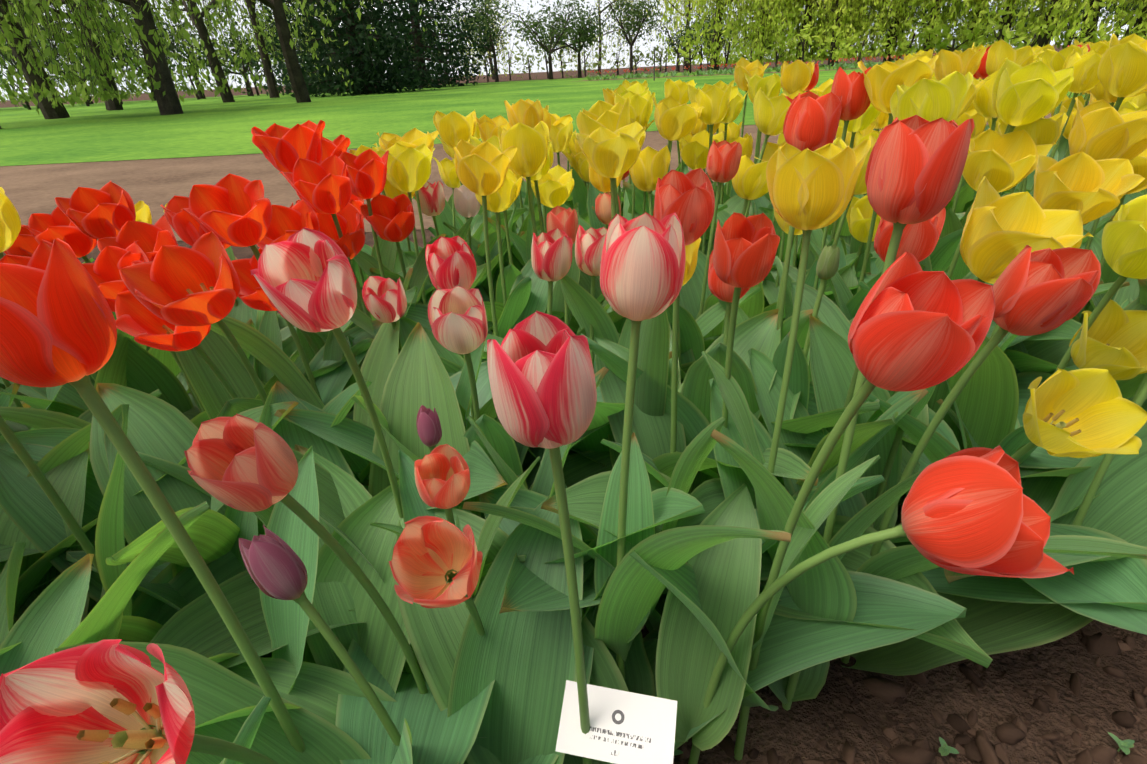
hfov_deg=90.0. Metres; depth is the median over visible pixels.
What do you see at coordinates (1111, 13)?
tree
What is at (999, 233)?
tulip
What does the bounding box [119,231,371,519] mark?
tulip
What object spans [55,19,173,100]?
tree
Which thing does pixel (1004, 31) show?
hedge
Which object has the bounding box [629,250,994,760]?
tulip
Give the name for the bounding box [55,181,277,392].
tulip
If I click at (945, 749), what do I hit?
weed seedlings
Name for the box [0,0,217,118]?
weeping tree
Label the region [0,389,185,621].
tulip leaves
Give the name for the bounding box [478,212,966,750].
tulip
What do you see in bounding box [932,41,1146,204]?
tulip bed
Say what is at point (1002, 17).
weeping tree
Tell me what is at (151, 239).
tulip
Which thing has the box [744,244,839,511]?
tulip
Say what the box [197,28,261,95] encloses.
tree
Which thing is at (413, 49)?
tree
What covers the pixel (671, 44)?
tree
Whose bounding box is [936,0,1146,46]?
weeping tree
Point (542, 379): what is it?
tulip
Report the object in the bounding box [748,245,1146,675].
tulip
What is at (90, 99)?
tree
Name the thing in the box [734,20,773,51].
tree
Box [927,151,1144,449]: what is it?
tulip
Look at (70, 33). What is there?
tree
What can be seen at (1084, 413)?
tulip
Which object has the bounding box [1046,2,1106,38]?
tree
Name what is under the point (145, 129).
lawn
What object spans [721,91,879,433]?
tulip
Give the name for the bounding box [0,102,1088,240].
dirt path
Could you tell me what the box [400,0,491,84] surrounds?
tree
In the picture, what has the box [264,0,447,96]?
conifer tree
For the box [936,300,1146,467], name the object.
tulip
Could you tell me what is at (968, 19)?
weeping tree
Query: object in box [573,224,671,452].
tulip
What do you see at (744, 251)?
tulip
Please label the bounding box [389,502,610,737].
tulip
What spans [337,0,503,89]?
conifer tree
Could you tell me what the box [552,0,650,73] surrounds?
tree
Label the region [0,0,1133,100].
sky
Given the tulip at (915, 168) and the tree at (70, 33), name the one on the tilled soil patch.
the tulip at (915, 168)
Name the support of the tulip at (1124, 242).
on the tilled soil patch
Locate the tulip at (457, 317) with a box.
[274,286,612,489]
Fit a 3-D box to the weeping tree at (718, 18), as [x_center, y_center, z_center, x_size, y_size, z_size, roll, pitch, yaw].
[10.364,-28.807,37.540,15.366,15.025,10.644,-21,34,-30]
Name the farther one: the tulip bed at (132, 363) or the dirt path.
the dirt path
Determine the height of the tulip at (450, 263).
0.461 m
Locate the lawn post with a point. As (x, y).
(654, 63)
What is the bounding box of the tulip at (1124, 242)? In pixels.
[946,194,1146,520]
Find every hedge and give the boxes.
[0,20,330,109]
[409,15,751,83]
[667,0,1146,72]
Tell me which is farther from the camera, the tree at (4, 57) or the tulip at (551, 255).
the tree at (4, 57)
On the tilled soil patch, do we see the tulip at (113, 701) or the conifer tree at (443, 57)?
the tulip at (113, 701)
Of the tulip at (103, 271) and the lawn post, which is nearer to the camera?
the tulip at (103, 271)
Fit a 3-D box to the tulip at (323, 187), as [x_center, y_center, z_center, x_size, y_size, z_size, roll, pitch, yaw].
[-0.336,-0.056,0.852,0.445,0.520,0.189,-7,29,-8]
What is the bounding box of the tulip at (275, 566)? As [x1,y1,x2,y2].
[227,525,596,763]
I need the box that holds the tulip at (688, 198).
[499,168,779,613]
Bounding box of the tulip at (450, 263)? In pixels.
[349,236,608,610]
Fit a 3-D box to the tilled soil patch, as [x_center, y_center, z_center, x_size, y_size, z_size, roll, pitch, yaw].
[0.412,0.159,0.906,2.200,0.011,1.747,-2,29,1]
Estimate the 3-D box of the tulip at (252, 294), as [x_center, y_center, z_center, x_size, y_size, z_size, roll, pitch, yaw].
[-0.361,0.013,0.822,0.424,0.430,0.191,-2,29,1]
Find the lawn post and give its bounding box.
[654,47,655,80]
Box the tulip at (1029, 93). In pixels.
[858,57,1129,296]
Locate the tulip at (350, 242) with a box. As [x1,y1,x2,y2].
[316,203,435,318]
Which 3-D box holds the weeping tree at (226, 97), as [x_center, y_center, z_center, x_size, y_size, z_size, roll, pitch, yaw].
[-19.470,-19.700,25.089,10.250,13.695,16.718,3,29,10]
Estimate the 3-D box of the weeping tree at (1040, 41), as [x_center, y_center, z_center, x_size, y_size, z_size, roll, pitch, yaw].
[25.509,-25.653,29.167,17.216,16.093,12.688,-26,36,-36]
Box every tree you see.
[0,0,190,114]
[0,0,208,128]
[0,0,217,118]
[0,0,224,109]
[0,18,67,107]
[9,0,138,64]
[23,0,320,102]
[37,0,448,102]
[44,33,116,103]
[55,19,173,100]
[100,0,250,98]
[175,0,363,97]
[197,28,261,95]
[235,8,305,92]
[244,0,374,95]
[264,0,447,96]
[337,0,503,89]
[364,37,447,63]
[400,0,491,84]
[423,0,518,81]
[453,0,530,79]
[481,0,602,79]
[537,0,607,77]
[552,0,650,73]
[590,0,664,73]
[632,0,745,69]
[646,0,833,71]
[649,13,713,71]
[677,0,968,61]
[693,4,744,59]
[731,0,875,65]
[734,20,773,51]
[745,0,962,65]
[762,0,903,61]
[786,0,1081,61]
[863,6,909,60]
[874,0,1129,51]
[874,0,1144,47]
[880,0,1112,49]
[909,0,987,31]
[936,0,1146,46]
[952,2,1001,41]
[983,0,1146,45]
[1011,0,1069,36]
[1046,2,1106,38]
[1071,0,1146,41]
[1101,1,1137,37]
[1117,2,1138,25]
[1134,3,1146,35]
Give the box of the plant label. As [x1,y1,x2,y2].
[555,680,676,763]
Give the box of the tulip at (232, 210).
[180,173,417,485]
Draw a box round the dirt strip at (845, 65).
[586,54,935,80]
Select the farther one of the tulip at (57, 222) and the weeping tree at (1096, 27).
the weeping tree at (1096, 27)
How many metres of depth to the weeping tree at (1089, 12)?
27.08 m
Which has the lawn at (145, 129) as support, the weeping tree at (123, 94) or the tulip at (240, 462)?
the weeping tree at (123, 94)
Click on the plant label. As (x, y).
(626, 727)
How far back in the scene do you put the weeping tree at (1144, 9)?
31.64 m
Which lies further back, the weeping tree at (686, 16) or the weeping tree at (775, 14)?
the weeping tree at (686, 16)
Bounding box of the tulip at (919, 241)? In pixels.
[796,208,1146,610]
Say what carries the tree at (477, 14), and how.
on the ground at (238, 253)
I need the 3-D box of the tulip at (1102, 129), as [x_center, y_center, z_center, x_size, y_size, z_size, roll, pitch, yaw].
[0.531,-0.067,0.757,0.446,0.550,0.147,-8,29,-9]
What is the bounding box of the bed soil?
[571,67,871,81]
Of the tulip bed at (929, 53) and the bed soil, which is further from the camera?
the bed soil
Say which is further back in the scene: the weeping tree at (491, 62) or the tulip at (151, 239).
the weeping tree at (491, 62)
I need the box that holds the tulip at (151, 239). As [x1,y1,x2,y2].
[97,214,352,412]
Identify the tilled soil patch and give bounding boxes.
[641,620,1146,763]
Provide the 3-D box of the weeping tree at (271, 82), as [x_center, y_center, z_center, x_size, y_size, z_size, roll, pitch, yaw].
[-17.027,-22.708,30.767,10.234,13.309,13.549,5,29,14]
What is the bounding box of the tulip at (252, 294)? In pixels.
[231,248,324,362]
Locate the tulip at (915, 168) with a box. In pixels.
[709,115,974,710]
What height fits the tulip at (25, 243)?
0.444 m
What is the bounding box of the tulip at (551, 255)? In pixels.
[481,228,572,455]
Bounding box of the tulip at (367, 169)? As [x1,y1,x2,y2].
[339,149,445,328]
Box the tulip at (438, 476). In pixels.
[398,444,594,606]
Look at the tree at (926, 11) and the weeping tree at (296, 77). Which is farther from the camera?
the tree at (926, 11)
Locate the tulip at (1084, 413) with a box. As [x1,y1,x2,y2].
[900,368,1146,495]
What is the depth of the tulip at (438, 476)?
0.43 m
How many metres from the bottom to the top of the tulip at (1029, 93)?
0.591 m
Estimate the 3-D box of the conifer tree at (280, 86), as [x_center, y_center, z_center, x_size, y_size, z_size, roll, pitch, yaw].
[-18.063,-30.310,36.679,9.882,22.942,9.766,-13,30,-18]
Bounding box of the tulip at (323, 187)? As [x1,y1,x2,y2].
[280,155,486,341]
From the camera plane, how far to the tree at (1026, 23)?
45.80 m
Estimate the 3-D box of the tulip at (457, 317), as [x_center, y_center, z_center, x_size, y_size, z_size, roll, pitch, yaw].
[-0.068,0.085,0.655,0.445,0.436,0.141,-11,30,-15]
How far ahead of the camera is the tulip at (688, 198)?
0.57 m
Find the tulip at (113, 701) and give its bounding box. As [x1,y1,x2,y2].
[0,639,370,763]
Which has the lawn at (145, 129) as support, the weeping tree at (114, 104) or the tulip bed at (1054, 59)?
the weeping tree at (114, 104)
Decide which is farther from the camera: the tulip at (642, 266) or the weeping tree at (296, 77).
the weeping tree at (296, 77)
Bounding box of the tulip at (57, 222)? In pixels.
[22,206,180,376]
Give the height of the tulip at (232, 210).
0.522 m
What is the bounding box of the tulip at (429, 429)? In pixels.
[370,405,525,576]
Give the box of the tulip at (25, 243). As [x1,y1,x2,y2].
[4,225,117,329]
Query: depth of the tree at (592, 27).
45.03 m
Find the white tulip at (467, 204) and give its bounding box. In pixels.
[404,185,524,293]
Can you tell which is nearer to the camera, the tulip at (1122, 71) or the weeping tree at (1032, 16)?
the tulip at (1122, 71)
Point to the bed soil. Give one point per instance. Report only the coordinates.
(704, 75)
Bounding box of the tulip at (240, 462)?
[184,413,427,693]
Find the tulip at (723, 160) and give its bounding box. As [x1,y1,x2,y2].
[572,140,741,320]
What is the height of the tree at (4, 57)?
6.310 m
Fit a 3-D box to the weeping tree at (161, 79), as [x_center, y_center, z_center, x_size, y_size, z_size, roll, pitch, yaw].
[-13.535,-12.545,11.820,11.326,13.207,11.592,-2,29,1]
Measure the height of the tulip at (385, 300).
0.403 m
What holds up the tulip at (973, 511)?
on the tilled soil patch
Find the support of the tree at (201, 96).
on the lawn at (145, 129)
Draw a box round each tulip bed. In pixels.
[0,39,1146,634]
[0,187,296,435]
[894,39,1109,128]
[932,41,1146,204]
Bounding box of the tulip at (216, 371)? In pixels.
[115,290,382,419]
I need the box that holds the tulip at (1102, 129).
[902,97,1146,445]
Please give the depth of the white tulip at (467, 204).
1.12 m
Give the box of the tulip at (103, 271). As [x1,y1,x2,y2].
[82,241,254,411]
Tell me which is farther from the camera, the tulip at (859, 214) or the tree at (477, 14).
the tree at (477, 14)
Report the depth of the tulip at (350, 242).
0.80 m
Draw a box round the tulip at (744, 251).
[601,212,992,667]
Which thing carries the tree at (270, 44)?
on the lawn at (145, 129)
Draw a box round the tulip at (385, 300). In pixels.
[347,276,406,368]
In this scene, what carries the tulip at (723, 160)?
on the tilled soil patch
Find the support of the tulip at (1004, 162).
on the tilled soil patch
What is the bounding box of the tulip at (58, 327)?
[0,238,412,763]
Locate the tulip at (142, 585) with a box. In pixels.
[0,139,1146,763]
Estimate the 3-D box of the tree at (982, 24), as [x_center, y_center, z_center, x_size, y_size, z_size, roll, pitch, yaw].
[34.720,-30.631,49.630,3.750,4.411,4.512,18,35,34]
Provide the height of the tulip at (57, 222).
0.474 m
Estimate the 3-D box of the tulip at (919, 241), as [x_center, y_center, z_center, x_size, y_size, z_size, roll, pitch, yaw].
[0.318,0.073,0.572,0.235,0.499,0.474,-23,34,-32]
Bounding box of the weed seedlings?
[674,732,1134,755]
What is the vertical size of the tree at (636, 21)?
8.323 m
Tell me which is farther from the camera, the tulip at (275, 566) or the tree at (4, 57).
the tree at (4, 57)
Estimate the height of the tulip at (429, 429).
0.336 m
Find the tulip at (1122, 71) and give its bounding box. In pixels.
[1004,33,1146,371]
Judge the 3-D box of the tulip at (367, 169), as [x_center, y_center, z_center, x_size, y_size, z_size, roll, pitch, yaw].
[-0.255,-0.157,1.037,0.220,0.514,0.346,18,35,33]
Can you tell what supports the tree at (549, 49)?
on the lawn at (145, 129)
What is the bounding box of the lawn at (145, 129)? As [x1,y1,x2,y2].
[0,62,1089,165]
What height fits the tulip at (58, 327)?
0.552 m
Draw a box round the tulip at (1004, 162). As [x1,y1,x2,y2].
[947,128,1082,468]
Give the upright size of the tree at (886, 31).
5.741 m
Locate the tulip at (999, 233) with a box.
[676,176,1093,579]
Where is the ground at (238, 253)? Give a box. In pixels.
[0,45,1061,313]
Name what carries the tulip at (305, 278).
in the tilled soil patch
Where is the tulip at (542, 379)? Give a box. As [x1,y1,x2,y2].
[394,311,628,763]
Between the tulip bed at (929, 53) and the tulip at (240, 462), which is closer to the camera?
the tulip at (240, 462)
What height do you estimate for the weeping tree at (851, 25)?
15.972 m
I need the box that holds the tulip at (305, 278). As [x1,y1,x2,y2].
[250,227,494,763]
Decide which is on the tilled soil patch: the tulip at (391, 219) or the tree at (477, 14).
the tulip at (391, 219)
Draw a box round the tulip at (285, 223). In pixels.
[256,199,497,413]
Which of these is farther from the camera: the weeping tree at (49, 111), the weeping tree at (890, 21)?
the weeping tree at (890, 21)
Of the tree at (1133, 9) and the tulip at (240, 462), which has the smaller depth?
the tulip at (240, 462)
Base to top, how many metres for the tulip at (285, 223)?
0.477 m
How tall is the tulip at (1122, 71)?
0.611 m
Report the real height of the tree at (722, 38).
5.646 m
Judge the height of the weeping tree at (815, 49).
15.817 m
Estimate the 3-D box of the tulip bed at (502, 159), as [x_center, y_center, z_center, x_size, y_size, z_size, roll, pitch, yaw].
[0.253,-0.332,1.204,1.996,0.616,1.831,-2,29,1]
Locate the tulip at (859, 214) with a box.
[846,195,880,292]
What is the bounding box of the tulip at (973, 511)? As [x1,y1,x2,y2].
[655,445,1073,763]
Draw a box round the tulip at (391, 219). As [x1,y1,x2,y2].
[360,194,414,320]

